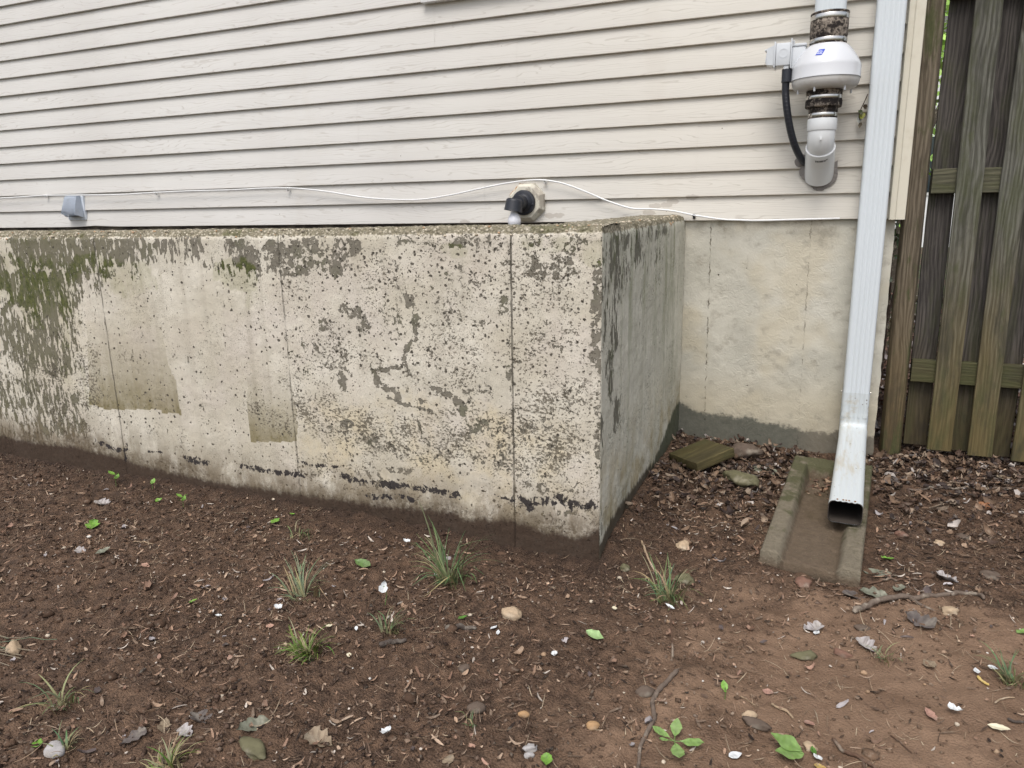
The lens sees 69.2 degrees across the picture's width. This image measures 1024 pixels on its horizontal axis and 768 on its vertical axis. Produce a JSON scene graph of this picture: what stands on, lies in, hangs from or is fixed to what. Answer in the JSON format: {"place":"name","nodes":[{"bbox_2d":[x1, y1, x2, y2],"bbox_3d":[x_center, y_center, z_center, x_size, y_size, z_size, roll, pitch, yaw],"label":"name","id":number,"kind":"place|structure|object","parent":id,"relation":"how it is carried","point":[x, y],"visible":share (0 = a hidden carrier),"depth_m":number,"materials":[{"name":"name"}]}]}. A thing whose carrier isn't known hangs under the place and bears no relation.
{"place":"outdoors","nodes":[
{"label":"outdoors","id":0,"kind":"place"},
{"bbox_2d":[0,247,1023,767],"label":"ground","id":1,"kind":"structure","parent":0,"point":[974,715],"depth_m":1.86,"materials":[{"name":"soil"}]},
{"bbox_2d":[5,639,21,655],"bbox_3d":[-1.258,0.666,1.872,0.035,0.038,0.079,-13,18,-41],"label":"stone","id":2,"kind":"object","parent":1,"relation":"on","point":[12,646],"visible":0.91,"depth_m":1.85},
{"bbox_2d":[0,635,55,665],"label":"grass tuft","id":3,"kind":"object","parent":1,"relation":"on","point":[17,648],"visible":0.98,"depth_m":1.88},
{"bbox_2d":[13,661,87,714],"bbox_3d":[-1.012,0.688,1.633,0.161,0.057,0.154,-11,16,-36],"label":"grass tuft","id":4,"kind":"object","parent":1,"relation":"on","point":[61,702],"visible":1,"depth_m":1.64,"materials":[{"name":"plant"}]},
{"bbox_2d":[43,740,64,758],"bbox_3d":[-0.927,0.742,1.504,0.050,0.032,0.036,7,16,32],"label":"stone","id":5,"kind":"object","parent":1,"relation":"on","point":[49,749],"visible":0.94,"depth_m":1.49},
{"bbox_2d":[42,721,82,757],"bbox_3d":[-0.908,0.722,1.506,0.062,0.047,0.084,5,14,22],"label":"grass tuft","id":6,"kind":"object","parent":1,"relation":"on","point":[66,741],"visible":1,"depth_m":1.51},
{"bbox_2d":[74,546,85,552],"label":"fallen leaf","id":7,"kind":"object","parent":1,"relation":"on","point":[78,549],"visible":0.88,"depth_m":2.41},
{"bbox_2d":[85,519,99,528],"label":"green leaf","id":8,"kind":"object","parent":1,"relation":"on","point":[93,522],"visible":1,"depth_m":2.60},
{"bbox_2d":[94,498,110,504],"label":"fallen leaf","id":9,"kind":"object","parent":1,"relation":"on","point":[103,501],"visible":0.98,"depth_m":2.80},
{"bbox_2d":[95,547,109,553],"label":"fallen leaf","id":10,"kind":"object","parent":1,"relation":"on","point":[102,550],"visible":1,"depth_m":2.39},
{"bbox_2d":[108,471,118,482],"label":"seedling","id":11,"kind":"object","parent":1,"relation":"on","point":[115,476],"visible":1,"depth_m":2.98,"materials":[{"name":"green plant"}]},
{"bbox_2d":[120,726,146,743],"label":"fallen leaf","id":12,"kind":"object","parent":1,"relation":"on","point":[138,733],"visible":1,"depth_m":1.54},
{"bbox_2d":[157,717,171,731],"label":"fallen leaf","id":13,"kind":"object","parent":1,"relation":"on","point":[160,726],"visible":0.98,"depth_m":1.58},
{"bbox_2d":[141,730,204,767],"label":"grass tuft","id":14,"kind":"object","parent":1,"relation":"on","point":[170,758],"visible":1,"depth_m":1.46,"materials":[{"name":"plant"}]},
{"bbox_2d":[176,722,192,736],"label":"fallen leaf","id":15,"kind":"object","parent":1,"relation":"on","point":[183,728],"visible":0.93,"depth_m":1.54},
{"bbox_2d":[189,709,212,723],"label":"fallen leaf","id":16,"kind":"object","parent":1,"relation":"on","point":[195,716],"visible":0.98,"depth_m":1.60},
{"bbox_2d":[238,736,265,760],"bbox_3d":[-0.524,0.740,1.505,0.102,0.032,0.040,11,18,42],"label":"stone","id":17,"kind":"object","parent":1,"relation":"on","point":[253,748],"visible":0.98,"depth_m":1.49,"materials":[{"name":"stone"}]},
{"bbox_2d":[236,715,270,730],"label":"fallen leaf","id":18,"kind":"object","parent":1,"relation":"on","point":[256,722],"visible":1,"depth_m":1.57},
{"bbox_2d":[288,522,312,540],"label":"grass tuft","id":19,"kind":"object","parent":1,"relation":"on","point":[307,535],"visible":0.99,"depth_m":2.48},
{"bbox_2d":[270,551,336,602],"bbox_3d":[-0.589,0.538,2.089,0.189,0.117,0.208,-4,14,-14],"label":"grass tuft","id":20,"kind":"object","parent":1,"relation":"on","point":[301,586],"visible":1,"depth_m":2.09,"materials":[{"name":"plant"}]},
{"bbox_2d":[273,617,335,662],"bbox_3d":[-0.500,0.626,1.807,0.154,0.080,0.140,-4,14,-11],"label":"grass tuft","id":21,"kind":"object","parent":1,"relation":"on","point":[297,650],"visible":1,"depth_m":1.80,"materials":[{"name":"plant"}]},
{"bbox_2d":[304,725,332,746],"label":"fallen leaf","id":22,"kind":"object","parent":1,"relation":"on","point":[313,733],"visible":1,"depth_m":1.52,"materials":[{"name":"plant"}]},
{"bbox_2d":[0,214,685,562],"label":"stairwell wall","id":23,"kind":"structure","parent":1,"relation":"on","point":[515,385],"depth_m":2.56,"materials":[{"name":"concrete"}]},
{"bbox_2d":[355,559,370,566],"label":"green leaf","id":24,"kind":"object","parent":1,"relation":"on","point":[359,562],"visible":1,"depth_m":2.27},
{"bbox_2d":[379,580,387,604],"bbox_3d":[-0.353,0.578,2.036,0.026,0.075,0.021,-10,16,-32],"label":"white petal","id":25,"kind":"object","parent":1,"relation":"on","point":[383,587],"visible":1,"depth_m":2.04,"materials":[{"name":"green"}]},
{"bbox_2d":[380,726,390,733],"bbox_3d":[-0.256,0.708,1.520,0.023,0.012,0.032,-4,3,17],"label":"white petal","id":26,"kind":"object","parent":1,"relation":"on","point":[386,729],"visible":1,"depth_m":1.52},
{"bbox_2d":[367,607,412,634],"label":"grass tuft","id":27,"kind":"object","parent":1,"relation":"on","point":[391,626],"visible":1,"depth_m":1.91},
{"bbox_2d":[379,638,406,646],"bbox_3d":[-0.299,0.645,1.857,0.071,0.020,0.020,-8,15,-26],"label":"stick","id":28,"kind":"object","parent":1,"relation":"on","point":[392,642],"visible":1,"depth_m":1.86,"materials":[{"name":"wood"}]},
{"bbox_2d":[442,754,453,763],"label":"fallen leaf","id":29,"kind":"object","parent":1,"relation":"on","point":[449,759],"visible":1,"depth_m":1.46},
{"bbox_2d":[408,499,499,596],"bbox_3d":[-0.165,0.468,2.117,0.310,0.234,0.267,5,14,22],"label":"grass tuft","id":30,"kind":"object","parent":1,"relation":"on","point":[446,577],"visible":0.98,"depth_m":2.14,"materials":[{"name":"plant"}]},
{"bbox_2d":[444,623,476,629],"bbox_3d":[-0.133,0.630,1.920,0.084,0.025,0.021,-3,13,-10],"label":"stick","id":31,"kind":"object","parent":1,"relation":"on","point":[463,626],"visible":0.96,"depth_m":1.92,"materials":[{"name":"wood"}]},
{"bbox_2d":[0,0,926,455],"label":"house","id":32,"kind":"structure","parent":1,"relation":"on","point":[668,104],"depth_m":3.45,"materials":[{"name":"plastic"}]},
{"bbox_2d":[61,196,86,219],"bbox_3d":[-2.740,-1.099,4.624,0.155,0.151,0.074,5,14,22],"label":"vent hood","id":33,"kind":"object","parent":32,"relation":"attached to","point":[73,207],"visible":1,"depth_m":4.61,"materials":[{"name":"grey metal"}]},
{"bbox_2d":[0,179,839,220],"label":"cable","id":34,"kind":"object","parent":32,"relation":"attached to","point":[289,188],"visible":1,"depth_m":3.58,"materials":[{"name":"white plastic"}]},
{"bbox_2d":[421,0,456,4],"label":"window","id":35,"kind":"structure","parent":32,"relation":"in","point":[425,2],"depth_m":3.45,"materials":[{"name":"white plastic"}]},
{"bbox_2d":[504,183,545,224],"bbox_3d":[0.041,-0.825,3.429,0.173,0.201,0.187,5,14,22],"label":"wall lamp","id":36,"kind":"object","parent":32,"relation":"attached to","point":[525,201],"visible":0.94,"depth_m":3.44,"materials":[{"name":"beige paint"}]},
{"bbox_2d":[765,0,861,190],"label":"radon fan","id":37,"kind":"object","parent":32,"relation":"attached to","point":[822,71],"visible":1,"depth_m":2.77},
{"bbox_2d":[827,0,906,525],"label":"downspout","id":38,"kind":"object","parent":32,"relation":"attached to","point":[846,502],"visible":1,"depth_m":2.85,"materials":[{"name":"white metal"}]},
{"bbox_2d":[857,94,867,128],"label":"vine sprig","id":39,"kind":"object","parent":38,"relation":"attached to","point":[861,114],"visible":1,"depth_m":2.87,"materials":[{"name":"green"}]},
{"bbox_2d":[458,664,469,673],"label":"stone","id":40,"kind":"object","parent":1,"relation":"on","point":[462,668],"visible":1,"depth_m":1.75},
{"bbox_2d":[454,710,475,726],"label":"grass tuft","id":41,"kind":"object","parent":1,"relation":"on","point":[471,721],"visible":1,"depth_m":1.55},
{"bbox_2d":[467,701,485,713],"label":"stone","id":42,"kind":"object","parent":1,"relation":"on","point":[478,706],"visible":0.88,"depth_m":1.60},
{"bbox_2d":[1,444,1006,767],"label":"leaf scraps","id":43,"kind":"object","parent":1,"relation":"on","point":[521,648],"visible":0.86,"depth_m":1.92,"materials":[{"name":"plant"}]},
{"bbox_2d":[501,606,521,620],"bbox_3d":[-0.001,0.608,1.966,0.062,0.036,0.046,10,17,38],"label":"stone","id":44,"kind":"object","parent":1,"relation":"on","point":[514,613],"visible":0.98,"depth_m":1.96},
{"bbox_2d":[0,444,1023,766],"bbox_3d":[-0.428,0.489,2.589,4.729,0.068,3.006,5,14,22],"label":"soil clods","id":45,"kind":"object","parent":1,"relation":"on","point":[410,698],"visible":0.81,"depth_m":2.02,"materials":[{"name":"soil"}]},
{"bbox_2d":[0,440,1023,767],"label":"straw bits","id":46,"kind":"object","parent":1,"relation":"on","point":[530,652],"visible":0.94,"depth_m":1.81,"materials":[{"name":"beige plant"}]},
{"bbox_2d":[0,438,1023,767],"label":"mulch shreds","id":47,"kind":"object","parent":1,"relation":"on","point":[366,748],"visible":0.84,"depth_m":1.82,"materials":[{"name":"wood"}]},
{"bbox_2d":[0,436,1023,767],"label":"pale chips","id":48,"kind":"object","parent":1,"relation":"on","point":[442,618],"visible":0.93,"depth_m":1.97,"materials":[{"name":"wood"}]},
{"bbox_2d":[518,710,529,717],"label":"stone","id":49,"kind":"object","parent":1,"relation":"on","point":[524,714],"visible":1,"depth_m":1.58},
{"bbox_2d":[32,460,1022,767],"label":"pebbles","id":50,"kind":"object","parent":1,"relation":"on","point":[862,672],"visible":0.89,"depth_m":1.93,"materials":[{"name":"stone"}]},
{"bbox_2d":[522,743,536,752],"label":"stone","id":51,"kind":"object","parent":1,"relation":"on","point":[529,747],"visible":1,"depth_m":1.48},
{"bbox_2d":[524,752,534,758],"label":"stone","id":52,"kind":"object","parent":1,"relation":"on","point":[527,755],"visible":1,"depth_m":1.47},
{"bbox_2d":[541,752,552,764],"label":"green leaf","id":53,"kind":"object","parent":1,"relation":"on","point":[546,758],"visible":1,"depth_m":1.45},
{"bbox_2d":[586,721,599,730],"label":"stone","id":54,"kind":"object","parent":1,"relation":"on","point":[593,725],"visible":1,"depth_m":1.53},
{"bbox_2d":[586,629,602,638],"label":"green leaf","id":55,"kind":"object","parent":1,"relation":"on","point":[595,634],"visible":1,"depth_m":1.87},
{"bbox_2d":[620,563,629,571],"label":"stone","id":56,"kind":"object","parent":1,"relation":"on","point":[625,567],"visible":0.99,"depth_m":2.28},
{"bbox_2d":[635,685,654,697],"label":"stone","id":57,"kind":"object","parent":1,"relation":"on","point":[644,691],"visible":1,"depth_m":1.65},
{"bbox_2d":[641,540,656,573],"bbox_3d":[0.425,0.538,2.313,0.010,0.036,0.165,-2,13,-5],"label":"stick","id":58,"kind":"object","parent":1,"relation":"on","point":[647,556],"visible":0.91,"depth_m":2.32,"materials":[{"name":"wood"}]},
{"bbox_2d":[636,669,678,767],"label":"stick","id":59,"kind":"object","parent":1,"relation":"on","point":[660,687],"visible":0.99,"depth_m":1.59,"materials":[{"name":"wood"}]},
{"bbox_2d":[628,552,700,609],"bbox_3d":[0.420,0.527,2.046,0.207,0.144,0.238,2,14,13],"label":"grass tuft","id":60,"kind":"object","parent":1,"relation":"on","point":[663,595],"visible":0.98,"depth_m":2.05,"materials":[{"name":"plant"}]},
{"bbox_2d":[669,606,673,657],"bbox_3d":[0.397,0.617,1.849,0.005,0.052,0.156,1,13,9],"label":"stick","id":61,"kind":"object","parent":1,"relation":"on","point":[672,649],"visible":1,"depth_m":1.82,"materials":[{"name":"wood"}]},
{"bbox_2d":[653,718,703,757],"bbox_3d":[0.329,0.716,1.484,0.073,0.030,0.101,-8,15,-26],"label":"seedling","id":62,"kind":"object","parent":1,"relation":"on","point":[677,750],"visible":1,"depth_m":1.48,"materials":[{"name":"green plant"}]},
{"bbox_2d":[675,540,689,550],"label":"stone","id":63,"kind":"object","parent":1,"relation":"on","point":[683,544],"visible":0.96,"depth_m":2.35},
{"bbox_2d":[675,575,694,584],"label":"stone","id":64,"kind":"object","parent":1,"relation":"on","point":[686,580],"visible":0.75,"depth_m":2.17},
{"bbox_2d":[669,439,734,470],"bbox_3d":[0.787,0.294,3.085,0.195,0.038,0.182,-18,16,-22],"label":"timber offcut","id":65,"kind":"object","parent":1,"relation":"on","point":[701,454],"visible":0.91,"depth_m":3.04,"materials":[{"name":"wood"}]},
{"bbox_2d":[721,680,727,698],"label":"seedling","id":66,"kind":"object","parent":1,"relation":"on","point":[724,685],"visible":1,"depth_m":1.64,"materials":[{"name":"green plant"}]},
{"bbox_2d":[729,751,741,757],"bbox_3d":[0.439,0.729,1.459,0.026,0.003,0.018,2,14,14],"label":"white petal","id":67,"kind":"object","parent":1,"relation":"on","point":[734,754],"visible":1,"depth_m":1.46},
{"bbox_2d":[722,470,758,487],"bbox_3d":[0.876,0.365,2.863,0.086,0.056,0.170,-9,16,-31],"label":"stone","id":68,"kind":"object","parent":1,"relation":"on","point":[740,478],"visible":0.99,"depth_m":2.83,"materials":[{"name":"stone"}]},
{"bbox_2d":[732,442,762,457],"bbox_3d":[0.990,0.286,3.151,0.148,0.068,0.083,2,14,14],"label":"stone","id":69,"kind":"object","parent":1,"relation":"on","point":[748,450],"visible":0.8,"depth_m":3.13,"materials":[{"name":"stone"}]},
{"bbox_2d":[742,710,757,717],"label":"stone","id":70,"kind":"object","parent":1,"relation":"on","point":[750,713],"visible":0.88,"depth_m":1.58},
{"bbox_2d":[742,716,771,731],"bbox_3d":[0.511,0.711,1.550,0.062,0.021,0.024,7,16,31],"label":"stone","id":71,"kind":"object","parent":1,"relation":"on","point":[758,724],"visible":1,"depth_m":1.54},
{"bbox_2d":[753,465,776,473],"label":"fallen leaf","id":72,"kind":"object","parent":1,"relation":"on","point":[756,469],"visible":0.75,"depth_m":3.02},
{"bbox_2d":[771,703,793,718],"bbox_3d":[0.581,0.700,1.593,0.010,0.011,0.054,-12,17,-39],"label":"stick","id":73,"kind":"object","parent":1,"relation":"on","point":[785,710],"visible":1,"depth_m":1.59,"materials":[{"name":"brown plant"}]},
{"bbox_2d":[771,733,803,758],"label":"leaf","id":74,"kind":"object","parent":1,"relation":"on","point":[789,744],"visible":1,"depth_m":1.46,"materials":[{"name":"green plant"}]},
{"bbox_2d":[794,576,811,587],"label":"stone","id":75,"kind":"object","parent":1,"relation":"on","point":[802,581],"visible":0.97,"depth_m":2.11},
{"bbox_2d":[790,650,817,659],"bbox_3d":[0.700,0.652,1.778,0.068,0.021,0.031,-1,13,2],"label":"stone","id":76,"kind":"object","parent":1,"relation":"on","point":[810,655],"visible":1,"depth_m":1.77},
{"bbox_2d":[803,741,817,751],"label":"stone","id":77,"kind":"object","parent":1,"relation":"on","point":[807,745],"visible":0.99,"depth_m":1.48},
{"bbox_2d":[803,620,823,630],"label":"fallen leaf","id":78,"kind":"object","parent":1,"relation":"on","point":[816,625],"visible":1,"depth_m":1.90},
{"bbox_2d":[760,455,872,586],"bbox_3d":[1.051,0.441,2.518,0.277,0.137,0.866,6,15,27],"label":"splash block","id":79,"kind":"object","parent":1,"relation":"on","point":[805,535],"depth_m":2.33,"materials":[{"name":"concrete"}]},
{"bbox_2d":[805,476,831,498],"bbox_3d":[1.162,0.377,2.718,0.189,0.028,0.242,5,14,22],"label":"leaf drift","id":80,"kind":"object","parent":79,"relation":"on","point":[818,487],"visible":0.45,"depth_m":2.72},
{"bbox_2d":[626,428,1023,563],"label":"leaf drift","id":81,"kind":"object","parent":1,"relation":"on","point":[935,463],"visible":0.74,"depth_m":2.85,"materials":[{"name":"plant"}]},
{"bbox_2d":[833,648,852,657],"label":"fallen leaf","id":82,"kind":"object","parent":1,"relation":"on","point":[841,653],"visible":1,"depth_m":1.78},
{"bbox_2d":[831,737,876,767],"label":"stick","id":83,"kind":"object","parent":1,"relation":"on","point":[847,752],"visible":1,"depth_m":1.45,"materials":[{"name":"wood"}]},
{"bbox_2d":[842,590,865,599],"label":"fallen leaf","id":84,"kind":"object","parent":1,"relation":"on","point":[849,593],"visible":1,"depth_m":2.06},
{"bbox_2d":[854,624,870,630],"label":"stone","id":85,"kind":"object","parent":1,"relation":"on","point":[860,627],"visible":0.98,"depth_m":1.87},
{"bbox_2d":[856,636,876,651],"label":"fallen leaf","id":86,"kind":"object","parent":1,"relation":"on","point":[864,641],"visible":0.93,"depth_m":1.81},
{"bbox_2d":[859,586,886,596],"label":"fallen leaf","id":87,"kind":"object","parent":1,"relation":"on","point":[870,591],"visible":0.92,"depth_m":2.05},
{"bbox_2d":[864,568,895,576],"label":"fallen leaf","id":88,"kind":"object","parent":1,"relation":"on","point":[876,571],"visible":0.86,"depth_m":2.17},
{"bbox_2d":[866,642,902,666],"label":"grass tuft","id":89,"kind":"object","parent":1,"relation":"on","point":[878,654],"visible":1,"depth_m":1.75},
{"bbox_2d":[881,220,898,378],"bbox_3d":[2.204,-0.699,4.245,0.186,1.504,0.421,3,14,15],"label":"shrub","id":90,"kind":"object","parent":1,"relation":"on","point":[890,298],"visible":0.13,"depth_m":4.35,"materials":[{"name":"green plant"}]},
{"bbox_2d":[868,576,927,584],"bbox_3d":[1.103,0.554,2.110,0.192,0.019,0.008,-3,13,-6],"label":"stick","id":91,"kind":"object","parent":1,"relation":"on","point":[892,578],"visible":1,"depth_m":2.11,"materials":[{"name":"wood"}]},
{"bbox_2d":[892,584,905,589],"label":"fallen leaf","id":92,"kind":"object","parent":1,"relation":"on","point":[901,587],"visible":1,"depth_m":2.08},
{"bbox_2d":[894,530,908,537],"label":"stone","id":93,"kind":"object","parent":1,"relation":"on","point":[902,534],"visible":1,"depth_m":2.38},
{"bbox_2d":[879,0,946,454],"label":"fence post","id":94,"kind":"object","parent":1,"relation":"on","point":[903,306],"visible":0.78,"depth_m":3.00,"materials":[{"name":"wood"}]},
{"bbox_2d":[852,590,984,613],"bbox_3d":[1.080,0.584,1.993,0.387,0.032,0.080,-2,13,-5],"label":"stick","id":95,"kind":"object","parent":1,"relation":"on","point":[870,604],"visible":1,"depth_m":2.01,"materials":[{"name":"wood"}]},
{"bbox_2d":[891,0,949,292],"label":"tree","id":96,"kind":"object","parent":1,"relation":"on","point":[895,252],"visible":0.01,"depth_m":8.54,"materials":[{"name":"green plant"}]},
{"bbox_2d":[905,610,936,627],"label":"fallen leaf","id":97,"kind":"object","parent":1,"relation":"on","point":[926,620],"visible":1,"depth_m":1.90,"materials":[{"name":"plant"}]},
{"bbox_2d":[922,659,937,667],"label":"fallen leaf","id":98,"kind":"object","parent":1,"relation":"on","point":[933,665],"visible":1,"depth_m":1.73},
{"bbox_2d":[925,707,937,720],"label":"fallen leaf","id":99,"kind":"object","parent":1,"relation":"on","point":[930,713],"visible":1,"depth_m":1.56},
{"bbox_2d":[933,540,944,545],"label":"stone","id":100,"kind":"object","parent":1,"relation":"on","point":[940,542],"visible":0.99,"depth_m":2.34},
{"bbox_2d":[936,570,958,582],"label":"fallen leaf","id":101,"kind":"object","parent":1,"relation":"on","point":[942,574],"visible":1,"depth_m":2.11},
{"bbox_2d":[875,293,1023,450],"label":"leaf drift","id":102,"kind":"object","parent":1,"relation":"on","point":[880,404],"visible":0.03,"depth_m":4.00,"materials":[{"name":"plant"}]},
{"bbox_2d":[941,606,958,614],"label":"stone","id":103,"kind":"object","parent":1,"relation":"on","point":[947,610],"visible":0.97,"depth_m":1.94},
{"bbox_2d":[948,702,962,710],"bbox_3d":[0.929,0.680,1.557,0.030,0.011,0.020,10,21,29],"label":"white petal","id":104,"kind":"object","parent":1,"relation":"on","point":[952,706],"visible":1,"depth_m":1.56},
{"bbox_2d":[955,533,969,539],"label":"stone","id":105,"kind":"object","parent":1,"relation":"on","point":[963,536],"visible":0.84,"depth_m":2.39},
{"bbox_2d":[903,0,1023,461],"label":"wooden fence","id":106,"kind":"object","parent":1,"relation":"on","point":[973,372],"visible":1,"depth_m":2.93,"materials":[{"name":"wood"}]},
{"bbox_2d":[906,486,1023,491],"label":"stick","id":107,"kind":"object","parent":1,"relation":"on","point":[936,488],"visible":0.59,"depth_m":2.78,"materials":[{"name":"wood"}]},
{"bbox_2d":[978,501,993,508],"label":"fallen leaf","id":108,"kind":"object","parent":1,"relation":"on","point":[984,504],"visible":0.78,"depth_m":2.65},
{"bbox_2d":[979,570,1000,579],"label":"stone","id":109,"kind":"object","parent":1,"relation":"on","point":[993,575],"visible":0.86,"depth_m":2.12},
{"bbox_2d":[987,723,1009,729],"bbox_3d":[0.985,0.695,1.503,0.040,0.005,0.020,-1,14,40],"label":"white petal","id":110,"kind":"object","parent":1,"relation":"on","point":[997,726],"visible":1,"depth_m":1.50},
{"bbox_2d":[978,640,1023,689],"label":"grass tuft","id":111,"kind":"object","parent":1,"relation":"on","point":[1004,676],"visible":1,"depth_m":1.67,"materials":[{"name":"plant"}]},
{"bbox_2d":[1007,718,1023,722],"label":"stick","id":112,"kind":"object","parent":1,"relation":"on","point":[1014,721],"visible":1,"depth_m":1.53,"materials":[{"name":"wood"}]},
{"bbox_2d":[895,10,954,246],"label":"neighbouring house","id":113,"kind":"structure","parent":0,"point":[933,137],"depth_m":17.30,"materials":[{"name":"white plastic"}]},
{"bbox_2d":[926,135,934,195],"bbox_3d":[9.704,-5.100,17.257,1.000,1.400,0.040,5,14,22],"label":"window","id":114,"kind":"structure","parent":113,"relation":"in","point":[933,137],"depth_m":17.24,"materials":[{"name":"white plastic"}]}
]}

